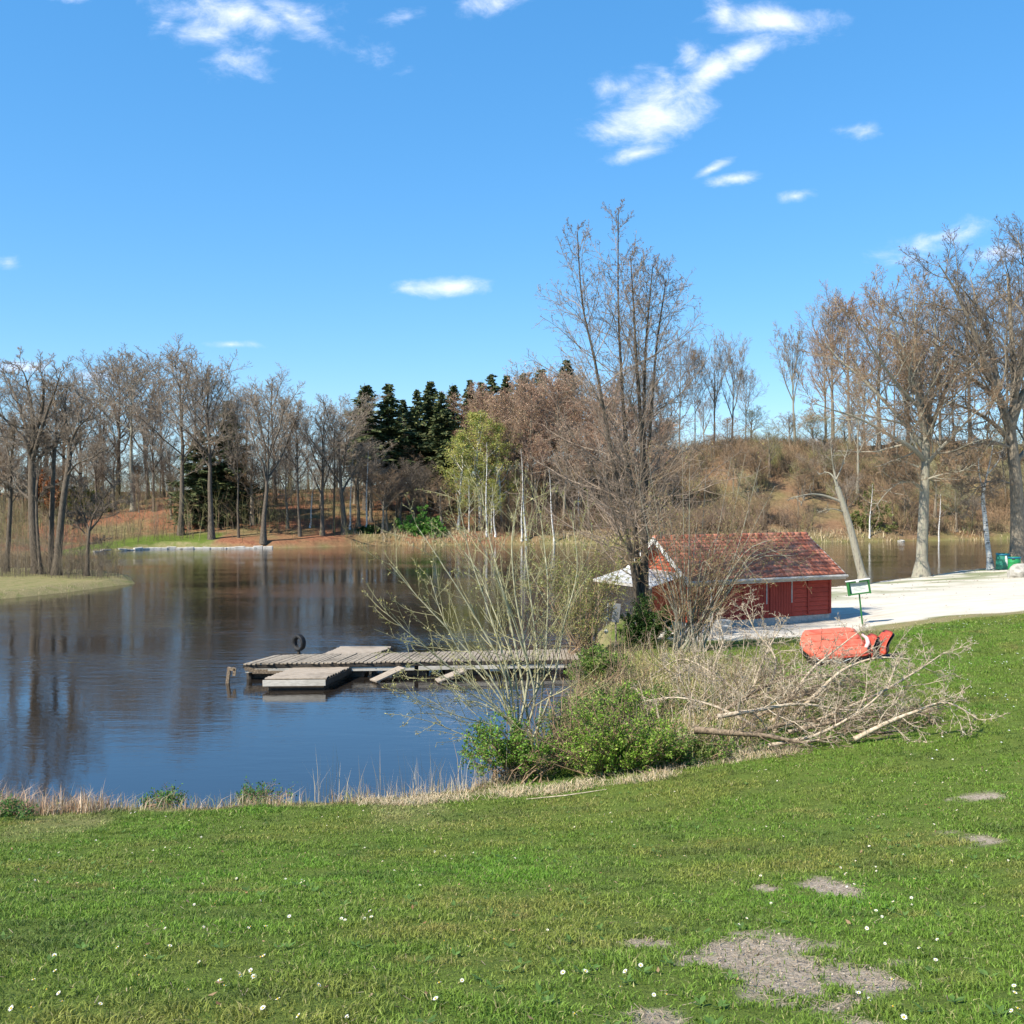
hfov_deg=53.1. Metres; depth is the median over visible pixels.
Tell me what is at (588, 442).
budding tree
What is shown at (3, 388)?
bare tree
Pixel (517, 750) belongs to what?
leafy shrub
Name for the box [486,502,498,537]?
white birch
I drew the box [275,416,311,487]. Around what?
bare tree
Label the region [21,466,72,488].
scrub tree
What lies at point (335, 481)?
bare tree
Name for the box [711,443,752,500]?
scrub tree
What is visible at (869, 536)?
white birch
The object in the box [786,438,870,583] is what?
leaning tree
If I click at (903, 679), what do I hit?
fallen branch
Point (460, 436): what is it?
leafing birch
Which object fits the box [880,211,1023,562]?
oak tree
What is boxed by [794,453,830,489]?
scrub tree
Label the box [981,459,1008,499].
scrub tree
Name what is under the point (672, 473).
scrub tree
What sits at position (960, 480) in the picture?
scrub tree
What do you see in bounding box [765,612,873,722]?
fallen branch
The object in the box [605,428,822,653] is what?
willow bush
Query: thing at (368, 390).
conifer
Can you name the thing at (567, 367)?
conifer
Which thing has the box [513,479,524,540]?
white birch
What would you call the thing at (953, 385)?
bare tree
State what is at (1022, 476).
scrub tree
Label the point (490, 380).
conifer
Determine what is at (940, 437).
bare tree
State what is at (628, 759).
leafy shrub
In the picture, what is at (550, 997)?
lawn weeds
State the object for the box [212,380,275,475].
bare tree
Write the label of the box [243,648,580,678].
jetty
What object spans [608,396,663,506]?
budding tree
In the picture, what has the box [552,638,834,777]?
tall dead grass
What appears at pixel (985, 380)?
bare tree
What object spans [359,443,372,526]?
white birch
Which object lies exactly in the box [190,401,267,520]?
conifer
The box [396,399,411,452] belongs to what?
conifer
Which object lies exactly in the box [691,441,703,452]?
scrub tree
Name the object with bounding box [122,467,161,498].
scrub tree
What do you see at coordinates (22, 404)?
bare tree
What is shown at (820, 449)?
scrub tree
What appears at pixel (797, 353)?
bare tree
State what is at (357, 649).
floating platform
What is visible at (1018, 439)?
scrub tree
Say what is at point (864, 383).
bare tree
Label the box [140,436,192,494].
scrub tree
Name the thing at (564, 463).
budding tree
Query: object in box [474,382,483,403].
conifer
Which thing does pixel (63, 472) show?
scrub tree
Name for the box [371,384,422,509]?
conifer
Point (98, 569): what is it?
undergrowth
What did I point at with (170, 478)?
scrub tree
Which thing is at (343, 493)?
scrub tree
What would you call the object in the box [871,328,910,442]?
bare tree
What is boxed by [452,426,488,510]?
budding tree
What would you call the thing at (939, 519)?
white birch
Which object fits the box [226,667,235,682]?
mooring post
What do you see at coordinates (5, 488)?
scrub tree
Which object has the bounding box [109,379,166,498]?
bare tree
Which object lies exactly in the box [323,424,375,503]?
scrub tree
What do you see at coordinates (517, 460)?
scrub tree
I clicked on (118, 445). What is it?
bare tree
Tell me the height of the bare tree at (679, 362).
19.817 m
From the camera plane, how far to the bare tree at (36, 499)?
64.26 m
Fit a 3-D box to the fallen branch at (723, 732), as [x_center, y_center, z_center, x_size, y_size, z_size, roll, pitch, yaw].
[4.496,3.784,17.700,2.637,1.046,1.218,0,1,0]
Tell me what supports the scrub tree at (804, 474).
on the ground at (904, 602)
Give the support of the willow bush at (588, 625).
on the ground at (904, 602)
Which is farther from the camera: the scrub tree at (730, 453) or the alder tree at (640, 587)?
the scrub tree at (730, 453)
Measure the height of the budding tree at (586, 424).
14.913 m
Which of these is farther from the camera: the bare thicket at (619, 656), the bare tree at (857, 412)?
the bare tree at (857, 412)
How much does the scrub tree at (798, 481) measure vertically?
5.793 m
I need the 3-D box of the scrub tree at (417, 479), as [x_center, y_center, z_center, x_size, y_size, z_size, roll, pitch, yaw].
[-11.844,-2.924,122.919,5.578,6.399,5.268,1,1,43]
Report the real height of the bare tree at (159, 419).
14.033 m
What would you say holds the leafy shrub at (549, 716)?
on the ground at (904, 602)
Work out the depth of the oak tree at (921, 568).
63.27 m
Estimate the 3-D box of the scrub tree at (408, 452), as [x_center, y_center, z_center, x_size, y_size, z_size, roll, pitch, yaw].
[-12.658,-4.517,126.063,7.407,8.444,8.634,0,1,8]
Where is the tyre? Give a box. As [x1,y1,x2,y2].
[292,634,305,654]
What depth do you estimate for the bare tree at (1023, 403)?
161.62 m
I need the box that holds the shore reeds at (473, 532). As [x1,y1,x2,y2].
[381,523,983,545]
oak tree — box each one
[792,251,1011,576]
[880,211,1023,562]
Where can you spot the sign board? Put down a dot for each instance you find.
(858, 587)
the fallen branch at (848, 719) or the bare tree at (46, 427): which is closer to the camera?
the fallen branch at (848, 719)
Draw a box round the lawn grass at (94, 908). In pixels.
[0,614,1023,1023]
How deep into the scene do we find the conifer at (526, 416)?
141.25 m
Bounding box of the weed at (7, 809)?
[0,791,38,819]
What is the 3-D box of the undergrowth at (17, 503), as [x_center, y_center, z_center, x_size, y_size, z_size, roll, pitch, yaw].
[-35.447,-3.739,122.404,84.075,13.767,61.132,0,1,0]
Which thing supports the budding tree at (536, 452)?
on the ground at (904, 602)
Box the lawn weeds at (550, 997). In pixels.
[0,741,1023,1023]
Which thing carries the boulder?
on the ground at (904, 602)
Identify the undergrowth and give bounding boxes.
[0,444,561,548]
[0,521,128,579]
[470,430,1023,536]
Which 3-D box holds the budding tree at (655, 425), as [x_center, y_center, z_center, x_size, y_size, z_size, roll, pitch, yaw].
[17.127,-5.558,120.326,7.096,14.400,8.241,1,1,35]
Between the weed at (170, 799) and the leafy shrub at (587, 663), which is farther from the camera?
the leafy shrub at (587, 663)
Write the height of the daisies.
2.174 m
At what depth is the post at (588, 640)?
33.22 m
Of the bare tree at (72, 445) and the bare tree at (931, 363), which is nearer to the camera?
the bare tree at (72, 445)
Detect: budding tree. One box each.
[442,383,511,505]
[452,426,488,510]
[455,380,536,506]
[469,381,529,498]
[471,408,529,525]
[487,371,559,508]
[501,360,561,508]
[507,433,555,528]
[522,365,603,491]
[523,361,598,505]
[527,384,572,496]
[543,394,607,509]
[547,414,601,527]
[549,378,621,501]
[556,425,615,528]
[581,385,637,516]
[591,397,656,506]
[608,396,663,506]
[620,405,678,513]
[652,415,694,518]
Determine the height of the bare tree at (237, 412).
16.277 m
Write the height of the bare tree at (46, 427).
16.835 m
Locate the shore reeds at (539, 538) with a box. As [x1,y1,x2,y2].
[4,525,1008,597]
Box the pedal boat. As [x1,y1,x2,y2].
[800,627,894,665]
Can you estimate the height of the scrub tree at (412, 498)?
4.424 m
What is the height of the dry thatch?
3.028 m
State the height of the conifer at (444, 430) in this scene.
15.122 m
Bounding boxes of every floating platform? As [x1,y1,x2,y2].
[262,667,352,689]
[323,646,392,662]
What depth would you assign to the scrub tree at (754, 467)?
130.81 m
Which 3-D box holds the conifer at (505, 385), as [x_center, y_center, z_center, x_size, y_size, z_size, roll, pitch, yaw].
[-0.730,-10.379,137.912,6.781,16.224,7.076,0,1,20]
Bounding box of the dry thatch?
[0,756,1020,1023]
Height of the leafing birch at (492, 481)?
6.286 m
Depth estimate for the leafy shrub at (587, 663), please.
27.35 m
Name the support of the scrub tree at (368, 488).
on the ground at (904, 602)
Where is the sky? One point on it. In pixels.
(343, 195)
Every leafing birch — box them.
[434,407,519,529]
[438,430,494,529]
[453,468,484,530]
[462,421,524,525]
[479,478,505,533]
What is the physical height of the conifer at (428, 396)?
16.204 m
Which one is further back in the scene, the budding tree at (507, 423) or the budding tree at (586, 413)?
the budding tree at (586, 413)
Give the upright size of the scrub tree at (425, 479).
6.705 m
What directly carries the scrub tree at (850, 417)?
on the ground at (904, 602)
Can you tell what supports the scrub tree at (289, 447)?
on the ground at (904, 602)
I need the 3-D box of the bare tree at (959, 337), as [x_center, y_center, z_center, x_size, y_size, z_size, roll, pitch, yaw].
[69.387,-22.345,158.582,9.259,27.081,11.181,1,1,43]
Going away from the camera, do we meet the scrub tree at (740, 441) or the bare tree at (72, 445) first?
the bare tree at (72, 445)
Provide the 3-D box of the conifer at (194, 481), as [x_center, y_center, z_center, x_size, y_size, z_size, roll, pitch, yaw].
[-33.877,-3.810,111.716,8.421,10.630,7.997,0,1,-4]
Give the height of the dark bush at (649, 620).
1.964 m
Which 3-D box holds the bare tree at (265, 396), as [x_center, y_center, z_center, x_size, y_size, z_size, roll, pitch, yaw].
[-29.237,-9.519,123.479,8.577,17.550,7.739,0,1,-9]
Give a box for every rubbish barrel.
[995,553,1009,569]
[1007,557,1020,569]
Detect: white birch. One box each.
[305,469,317,527]
[343,449,357,529]
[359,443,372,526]
[476,444,491,536]
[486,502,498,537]
[513,450,527,540]
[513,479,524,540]
[542,469,555,543]
[571,475,581,525]
[865,484,875,538]
[931,495,946,540]
[971,416,1006,569]
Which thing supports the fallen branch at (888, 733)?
on the ground at (904, 602)
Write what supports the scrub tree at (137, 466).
on the ground at (904, 602)
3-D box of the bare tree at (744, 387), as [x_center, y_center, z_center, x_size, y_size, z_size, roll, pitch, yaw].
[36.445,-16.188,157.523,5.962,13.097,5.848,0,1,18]
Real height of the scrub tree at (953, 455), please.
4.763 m
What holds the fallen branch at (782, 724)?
on the ground at (904, 602)
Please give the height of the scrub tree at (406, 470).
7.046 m
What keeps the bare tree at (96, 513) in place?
on the ground at (904, 602)
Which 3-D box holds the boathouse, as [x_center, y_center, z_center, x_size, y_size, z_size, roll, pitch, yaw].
[7.862,2.704,38.660,8.700,3.760,4.331,-1,1,-27]
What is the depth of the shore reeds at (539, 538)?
112.43 m
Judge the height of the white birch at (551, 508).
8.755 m
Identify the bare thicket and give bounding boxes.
[498,663,628,785]
[559,612,658,710]
[613,658,761,762]
[626,603,753,686]
[668,611,775,721]
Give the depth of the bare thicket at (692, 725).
18.12 m
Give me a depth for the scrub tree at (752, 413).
152.40 m
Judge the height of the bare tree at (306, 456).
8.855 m
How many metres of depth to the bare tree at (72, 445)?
63.81 m
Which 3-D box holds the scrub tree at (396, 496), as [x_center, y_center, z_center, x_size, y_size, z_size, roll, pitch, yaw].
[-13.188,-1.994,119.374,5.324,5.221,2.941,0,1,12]
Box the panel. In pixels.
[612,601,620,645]
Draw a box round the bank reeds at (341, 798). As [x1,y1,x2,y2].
[1,764,533,813]
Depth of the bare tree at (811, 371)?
161.77 m
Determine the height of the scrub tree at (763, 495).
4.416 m
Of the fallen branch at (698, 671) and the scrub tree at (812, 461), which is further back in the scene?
the scrub tree at (812, 461)
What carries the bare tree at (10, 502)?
on the ground at (904, 602)
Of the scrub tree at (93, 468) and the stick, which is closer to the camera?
the stick
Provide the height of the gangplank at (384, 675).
0.365 m
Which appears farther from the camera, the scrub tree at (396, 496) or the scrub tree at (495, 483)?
the scrub tree at (495, 483)
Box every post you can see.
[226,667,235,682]
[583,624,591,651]
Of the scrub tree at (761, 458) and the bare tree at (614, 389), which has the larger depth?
the bare tree at (614, 389)
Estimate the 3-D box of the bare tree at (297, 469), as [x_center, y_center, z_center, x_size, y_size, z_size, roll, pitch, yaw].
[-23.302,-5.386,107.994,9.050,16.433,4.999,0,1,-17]
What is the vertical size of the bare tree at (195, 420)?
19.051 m
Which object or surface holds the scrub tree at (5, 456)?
on the ground at (904, 602)
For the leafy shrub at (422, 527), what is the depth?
111.37 m
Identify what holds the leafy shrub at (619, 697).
on the ground at (904, 602)
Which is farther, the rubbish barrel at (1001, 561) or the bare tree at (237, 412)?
the bare tree at (237, 412)
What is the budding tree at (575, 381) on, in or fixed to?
on the ground at (904, 602)
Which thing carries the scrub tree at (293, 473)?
on the ground at (904, 602)
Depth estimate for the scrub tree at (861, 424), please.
147.48 m
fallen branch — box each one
[630,664,754,741]
[655,641,753,705]
[694,695,854,761]
[695,605,744,690]
[704,657,842,727]
[714,662,876,737]
[716,656,924,747]
[724,629,898,727]
[728,585,815,712]
[744,611,799,689]
[744,652,839,731]
[750,656,922,737]
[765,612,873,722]
[767,640,911,748]
[778,629,978,732]
[793,626,919,716]
[799,671,947,743]
[844,696,949,739]
[853,681,1009,742]
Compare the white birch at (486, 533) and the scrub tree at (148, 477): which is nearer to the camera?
the white birch at (486, 533)
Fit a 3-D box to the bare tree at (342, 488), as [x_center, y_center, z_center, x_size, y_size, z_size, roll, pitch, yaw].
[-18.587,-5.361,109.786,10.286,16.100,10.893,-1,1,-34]
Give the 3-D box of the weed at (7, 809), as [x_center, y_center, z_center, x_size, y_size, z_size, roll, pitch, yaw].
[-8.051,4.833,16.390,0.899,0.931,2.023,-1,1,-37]
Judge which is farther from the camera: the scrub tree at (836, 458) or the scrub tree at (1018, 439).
the scrub tree at (1018, 439)
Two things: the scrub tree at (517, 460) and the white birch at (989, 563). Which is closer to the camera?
the white birch at (989, 563)
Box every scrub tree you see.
[0,432,25,485]
[0,450,36,522]
[7,466,57,520]
[16,457,75,514]
[17,429,71,483]
[19,456,77,518]
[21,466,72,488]
[49,462,89,515]
[64,427,134,500]
[69,447,121,491]
[76,444,124,488]
[84,433,157,508]
[87,463,112,500]
[117,463,145,499]
[117,469,147,512]
[119,424,177,499]
[121,452,161,500]
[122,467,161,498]
[135,451,174,497]
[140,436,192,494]
[141,447,195,508]
[148,468,189,519]
[211,440,262,503]
[217,438,280,524]
[244,443,294,500]
[245,442,308,528]
[266,433,308,485]
[270,457,306,494]
[271,462,309,504]
[298,436,396,526]
[299,444,335,508]
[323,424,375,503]
[325,468,343,485]
[332,485,348,501]
[347,479,403,530]
[353,457,424,522]
[355,461,389,515]
[366,468,408,532]
[379,474,415,516]
[380,475,407,513]
[382,460,430,523]
[384,469,440,525]
[390,455,424,504]
[397,457,446,517]
[397,490,428,526]
[399,445,435,496]
[400,454,432,510]
[401,462,437,512]
[403,475,464,526]
[407,458,435,510]
[421,432,461,508]
[470,471,506,504]
[510,446,527,469]
[552,475,581,504]
[585,455,607,484]
[637,459,697,514]
[652,462,691,500]
[689,433,726,461]
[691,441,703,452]
[706,414,752,466]
[710,439,728,448]
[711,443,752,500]
[720,456,752,492]
[724,436,759,482]
[727,443,772,491]
[732,469,765,519]
[735,405,771,442]
[737,422,791,477]
[740,456,768,487]
[750,492,778,519]
[768,411,806,448]
[783,461,826,497]
[784,456,821,500]
[788,473,814,516]
[790,408,823,452]
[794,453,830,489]
[807,437,841,478]
[810,411,850,449]
[815,414,865,449]
[819,448,847,476]
[822,473,864,523]
[836,459,870,507]
[838,440,854,463]
[841,414,880,454]
[843,408,864,428]
[843,448,874,472]
[867,424,889,455]
[869,451,903,472]
[874,480,909,519]
[876,480,930,525]
[877,415,916,458]
[885,451,914,482]
[897,498,918,526]
[902,448,931,484]
[914,460,966,517]
[933,484,975,531]
[937,445,979,471]
[946,466,992,509]
[949,471,968,507]
[951,491,980,529]
[981,423,1022,456]
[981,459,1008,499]
[982,425,1023,461]
[1005,464,1023,493]
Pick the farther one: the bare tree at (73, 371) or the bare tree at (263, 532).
the bare tree at (73, 371)
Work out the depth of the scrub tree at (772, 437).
134.32 m
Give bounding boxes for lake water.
[0,539,1009,808]
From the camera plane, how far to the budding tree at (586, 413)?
129.65 m
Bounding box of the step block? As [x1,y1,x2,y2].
[707,619,730,635]
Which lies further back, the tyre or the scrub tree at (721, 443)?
the scrub tree at (721, 443)
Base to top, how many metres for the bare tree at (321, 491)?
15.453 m
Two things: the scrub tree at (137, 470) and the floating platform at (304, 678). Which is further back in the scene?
the scrub tree at (137, 470)
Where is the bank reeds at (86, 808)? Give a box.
[0,778,124,815]
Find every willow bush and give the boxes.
[358,452,616,769]
[503,511,639,668]
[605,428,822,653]
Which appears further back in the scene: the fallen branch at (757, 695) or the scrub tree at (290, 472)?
the scrub tree at (290, 472)
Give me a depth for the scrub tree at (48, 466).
122.40 m
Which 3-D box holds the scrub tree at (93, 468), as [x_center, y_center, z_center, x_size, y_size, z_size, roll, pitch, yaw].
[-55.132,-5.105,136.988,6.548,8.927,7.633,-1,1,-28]
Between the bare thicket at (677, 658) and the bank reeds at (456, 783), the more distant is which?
the bare thicket at (677, 658)
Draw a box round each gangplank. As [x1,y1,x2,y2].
[370,666,404,682]
[435,667,465,683]
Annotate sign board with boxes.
[845,578,870,624]
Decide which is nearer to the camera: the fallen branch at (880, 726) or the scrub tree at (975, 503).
the fallen branch at (880, 726)
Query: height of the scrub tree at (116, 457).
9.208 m
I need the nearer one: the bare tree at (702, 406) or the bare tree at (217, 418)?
the bare tree at (217, 418)
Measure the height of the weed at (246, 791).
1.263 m
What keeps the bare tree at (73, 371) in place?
on the ground at (904, 602)
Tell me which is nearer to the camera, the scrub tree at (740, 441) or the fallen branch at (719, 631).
the fallen branch at (719, 631)
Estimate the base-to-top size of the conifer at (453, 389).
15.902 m
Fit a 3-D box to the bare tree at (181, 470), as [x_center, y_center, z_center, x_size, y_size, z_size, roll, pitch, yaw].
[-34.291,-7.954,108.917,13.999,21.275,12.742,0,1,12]
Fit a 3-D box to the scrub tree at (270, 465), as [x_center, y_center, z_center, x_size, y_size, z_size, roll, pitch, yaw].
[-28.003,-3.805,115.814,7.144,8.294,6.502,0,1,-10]
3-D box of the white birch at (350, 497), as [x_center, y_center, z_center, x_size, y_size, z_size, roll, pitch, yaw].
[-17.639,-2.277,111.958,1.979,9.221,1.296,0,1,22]
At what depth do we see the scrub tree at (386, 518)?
112.38 m
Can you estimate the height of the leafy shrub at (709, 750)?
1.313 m
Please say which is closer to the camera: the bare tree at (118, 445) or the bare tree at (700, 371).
the bare tree at (118, 445)
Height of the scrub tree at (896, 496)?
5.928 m
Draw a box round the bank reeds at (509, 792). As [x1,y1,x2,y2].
[352,741,805,806]
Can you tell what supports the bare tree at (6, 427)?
on the ground at (904, 602)
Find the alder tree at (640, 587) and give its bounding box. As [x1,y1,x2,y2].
[507,199,767,626]
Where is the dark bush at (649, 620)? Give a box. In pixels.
[616,592,674,649]
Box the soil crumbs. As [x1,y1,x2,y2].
[629,832,991,1023]
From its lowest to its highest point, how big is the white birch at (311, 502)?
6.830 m
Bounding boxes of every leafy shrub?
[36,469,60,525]
[58,487,112,513]
[356,524,387,533]
[395,505,448,536]
[456,705,565,780]
[533,691,605,770]
[555,681,687,776]
[558,679,692,727]
[563,643,639,686]
[649,722,738,767]
[850,482,896,532]
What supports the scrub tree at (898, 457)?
on the ground at (904, 602)
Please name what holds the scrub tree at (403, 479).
on the ground at (904, 602)
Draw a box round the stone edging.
[93,546,272,551]
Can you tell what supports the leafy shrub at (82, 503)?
on the ground at (904, 602)
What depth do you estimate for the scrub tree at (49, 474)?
115.41 m
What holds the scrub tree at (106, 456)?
on the ground at (904, 602)
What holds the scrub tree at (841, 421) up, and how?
on the ground at (904, 602)
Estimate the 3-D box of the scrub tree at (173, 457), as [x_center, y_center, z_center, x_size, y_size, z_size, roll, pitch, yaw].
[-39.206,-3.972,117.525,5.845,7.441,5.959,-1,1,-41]
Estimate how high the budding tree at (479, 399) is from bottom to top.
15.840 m
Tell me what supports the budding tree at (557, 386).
on the ground at (904, 602)
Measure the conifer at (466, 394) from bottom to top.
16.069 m
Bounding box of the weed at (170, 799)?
[137,780,191,808]
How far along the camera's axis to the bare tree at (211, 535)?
104.81 m
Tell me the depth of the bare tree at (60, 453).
125.26 m
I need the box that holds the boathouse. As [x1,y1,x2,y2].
[593,532,848,627]
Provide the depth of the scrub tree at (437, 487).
126.99 m
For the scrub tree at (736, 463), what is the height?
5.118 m
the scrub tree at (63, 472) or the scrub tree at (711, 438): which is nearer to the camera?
the scrub tree at (63, 472)
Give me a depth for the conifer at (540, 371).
145.25 m
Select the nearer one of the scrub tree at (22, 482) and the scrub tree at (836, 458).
the scrub tree at (22, 482)
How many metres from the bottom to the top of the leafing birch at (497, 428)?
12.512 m
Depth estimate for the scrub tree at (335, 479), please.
127.76 m
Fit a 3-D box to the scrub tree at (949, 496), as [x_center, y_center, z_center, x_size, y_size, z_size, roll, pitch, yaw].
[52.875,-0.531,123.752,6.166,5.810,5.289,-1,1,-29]
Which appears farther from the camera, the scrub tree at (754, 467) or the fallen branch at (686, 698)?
the scrub tree at (754, 467)
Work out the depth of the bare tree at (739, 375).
150.10 m
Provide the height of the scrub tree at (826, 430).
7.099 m
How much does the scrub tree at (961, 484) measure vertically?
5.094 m
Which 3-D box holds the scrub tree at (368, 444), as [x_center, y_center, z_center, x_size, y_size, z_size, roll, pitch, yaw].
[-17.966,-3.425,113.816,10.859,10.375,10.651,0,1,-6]
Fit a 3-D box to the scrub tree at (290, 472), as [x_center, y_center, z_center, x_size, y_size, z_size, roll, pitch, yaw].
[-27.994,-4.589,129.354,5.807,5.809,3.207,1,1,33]
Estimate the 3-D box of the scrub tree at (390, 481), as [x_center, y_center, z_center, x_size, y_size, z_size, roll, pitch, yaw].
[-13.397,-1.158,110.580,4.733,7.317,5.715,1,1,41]
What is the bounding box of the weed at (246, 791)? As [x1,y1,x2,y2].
[229,776,296,803]
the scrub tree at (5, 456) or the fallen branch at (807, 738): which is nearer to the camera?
the fallen branch at (807, 738)
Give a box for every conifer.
[165,431,236,525]
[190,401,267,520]
[342,383,396,510]
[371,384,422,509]
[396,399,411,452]
[400,389,435,509]
[407,380,459,507]
[419,391,464,513]
[444,385,473,505]
[459,379,484,498]
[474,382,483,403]
[478,374,515,477]
[500,375,522,471]
[512,373,541,476]
[530,369,564,480]
[551,359,585,468]
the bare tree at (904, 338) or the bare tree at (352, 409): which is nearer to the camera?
the bare tree at (352, 409)
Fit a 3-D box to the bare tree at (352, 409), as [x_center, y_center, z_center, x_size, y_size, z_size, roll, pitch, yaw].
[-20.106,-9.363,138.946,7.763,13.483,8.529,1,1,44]
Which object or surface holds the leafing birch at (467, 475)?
on the ground at (904, 602)
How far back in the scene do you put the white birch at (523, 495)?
111.98 m
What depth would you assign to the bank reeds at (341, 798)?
16.93 m
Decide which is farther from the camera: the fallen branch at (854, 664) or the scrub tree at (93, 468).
the scrub tree at (93, 468)
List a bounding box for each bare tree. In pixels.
[0,346,83,573]
[0,375,72,511]
[0,381,22,441]
[0,412,40,492]
[0,416,27,571]
[0,429,27,520]
[19,396,67,464]
[23,366,97,483]
[32,367,80,572]
[32,434,56,573]
[35,384,117,488]
[44,377,110,574]
[61,350,138,496]
[64,346,164,503]
[65,466,133,575]
[72,343,201,511]
[74,427,116,516]
[109,333,241,535]
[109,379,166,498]
[118,364,201,497]
[127,392,169,511]
[152,347,252,539]
[153,356,224,462]
[183,394,250,459]
[207,382,253,537]
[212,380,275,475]
[237,363,302,503]
[239,381,311,544]
[247,383,332,536]
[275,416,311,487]
[277,395,382,535]
[280,392,390,534]
[285,429,325,490]
[319,400,350,532]
[339,395,380,431]
[607,372,632,443]
[626,362,667,414]
[640,371,675,428]
[657,328,701,452]
[678,345,713,456]
[693,391,713,443]
[696,332,740,456]
[712,328,752,448]
[729,363,768,437]
[768,320,808,443]
[794,280,889,454]
[802,287,862,439]
[802,331,841,438]
[818,357,884,493]
[836,273,918,452]
[843,348,882,441]
[871,297,930,449]
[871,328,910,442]
[904,283,970,451]
[910,329,955,399]
[936,352,970,437]
[938,283,993,448]
[959,338,1005,437]
[969,276,1023,453]
[1002,340,1023,447]
[1014,279,1023,346]
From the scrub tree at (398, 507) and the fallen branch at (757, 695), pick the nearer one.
the fallen branch at (757, 695)
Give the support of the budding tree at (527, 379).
on the ground at (904, 602)
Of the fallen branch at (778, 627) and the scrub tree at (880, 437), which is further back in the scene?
the scrub tree at (880, 437)
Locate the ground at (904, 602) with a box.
[0,444,1023,1023]
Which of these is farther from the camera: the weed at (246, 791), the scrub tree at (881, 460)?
the scrub tree at (881, 460)
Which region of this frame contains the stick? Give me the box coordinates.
[526,789,606,799]
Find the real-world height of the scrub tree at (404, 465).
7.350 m
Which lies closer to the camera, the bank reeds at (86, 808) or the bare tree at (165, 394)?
the bank reeds at (86, 808)
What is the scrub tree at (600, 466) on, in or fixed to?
on the ground at (904, 602)
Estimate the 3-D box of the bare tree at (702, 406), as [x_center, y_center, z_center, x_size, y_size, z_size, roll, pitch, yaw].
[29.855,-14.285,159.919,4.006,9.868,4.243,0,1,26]
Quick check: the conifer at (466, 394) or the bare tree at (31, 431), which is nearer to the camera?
the bare tree at (31, 431)
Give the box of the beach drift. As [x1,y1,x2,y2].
[747,570,1014,635]
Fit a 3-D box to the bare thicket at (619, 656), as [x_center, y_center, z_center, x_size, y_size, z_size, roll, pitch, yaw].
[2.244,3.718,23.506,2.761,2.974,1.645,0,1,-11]
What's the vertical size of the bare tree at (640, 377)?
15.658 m
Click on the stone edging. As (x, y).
(235, 547)
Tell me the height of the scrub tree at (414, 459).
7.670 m
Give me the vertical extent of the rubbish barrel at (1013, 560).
0.980 m
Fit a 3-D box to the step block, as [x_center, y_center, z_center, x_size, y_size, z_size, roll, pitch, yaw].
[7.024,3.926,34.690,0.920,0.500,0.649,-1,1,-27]
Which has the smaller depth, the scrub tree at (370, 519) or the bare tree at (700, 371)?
the scrub tree at (370, 519)
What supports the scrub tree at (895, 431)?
on the ground at (904, 602)
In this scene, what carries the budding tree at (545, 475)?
on the ground at (904, 602)
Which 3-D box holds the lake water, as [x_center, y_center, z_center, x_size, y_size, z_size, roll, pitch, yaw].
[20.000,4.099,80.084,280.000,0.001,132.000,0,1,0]
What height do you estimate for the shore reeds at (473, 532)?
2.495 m
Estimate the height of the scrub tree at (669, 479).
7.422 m
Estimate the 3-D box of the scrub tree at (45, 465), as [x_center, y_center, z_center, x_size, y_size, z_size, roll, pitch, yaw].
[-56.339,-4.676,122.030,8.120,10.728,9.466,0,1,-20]
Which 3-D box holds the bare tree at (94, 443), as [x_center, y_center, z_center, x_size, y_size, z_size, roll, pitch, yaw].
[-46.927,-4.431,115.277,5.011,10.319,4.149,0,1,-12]
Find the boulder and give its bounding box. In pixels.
[1007,563,1023,577]
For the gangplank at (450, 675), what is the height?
0.365 m
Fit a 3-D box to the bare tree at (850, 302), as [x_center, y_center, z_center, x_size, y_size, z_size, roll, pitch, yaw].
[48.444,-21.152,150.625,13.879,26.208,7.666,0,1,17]
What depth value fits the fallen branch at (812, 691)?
19.32 m
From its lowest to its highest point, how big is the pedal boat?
0.886 m
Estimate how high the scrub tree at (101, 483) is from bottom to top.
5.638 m
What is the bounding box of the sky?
[0,0,1023,492]
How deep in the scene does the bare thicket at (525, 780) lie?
18.01 m
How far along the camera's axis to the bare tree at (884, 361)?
151.87 m
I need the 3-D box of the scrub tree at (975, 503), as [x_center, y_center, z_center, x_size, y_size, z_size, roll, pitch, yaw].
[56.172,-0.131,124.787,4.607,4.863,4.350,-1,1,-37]
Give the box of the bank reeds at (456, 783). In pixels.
[301,728,519,802]
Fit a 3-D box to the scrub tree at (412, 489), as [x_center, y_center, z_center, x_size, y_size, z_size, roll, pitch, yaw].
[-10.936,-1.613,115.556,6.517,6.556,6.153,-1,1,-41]
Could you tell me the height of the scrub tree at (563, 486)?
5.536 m
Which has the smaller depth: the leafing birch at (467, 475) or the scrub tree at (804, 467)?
the leafing birch at (467, 475)
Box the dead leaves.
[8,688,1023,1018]
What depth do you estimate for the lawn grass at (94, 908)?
8.07 m
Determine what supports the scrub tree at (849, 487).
on the ground at (904, 602)
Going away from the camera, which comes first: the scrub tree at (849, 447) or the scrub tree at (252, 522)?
the scrub tree at (252, 522)

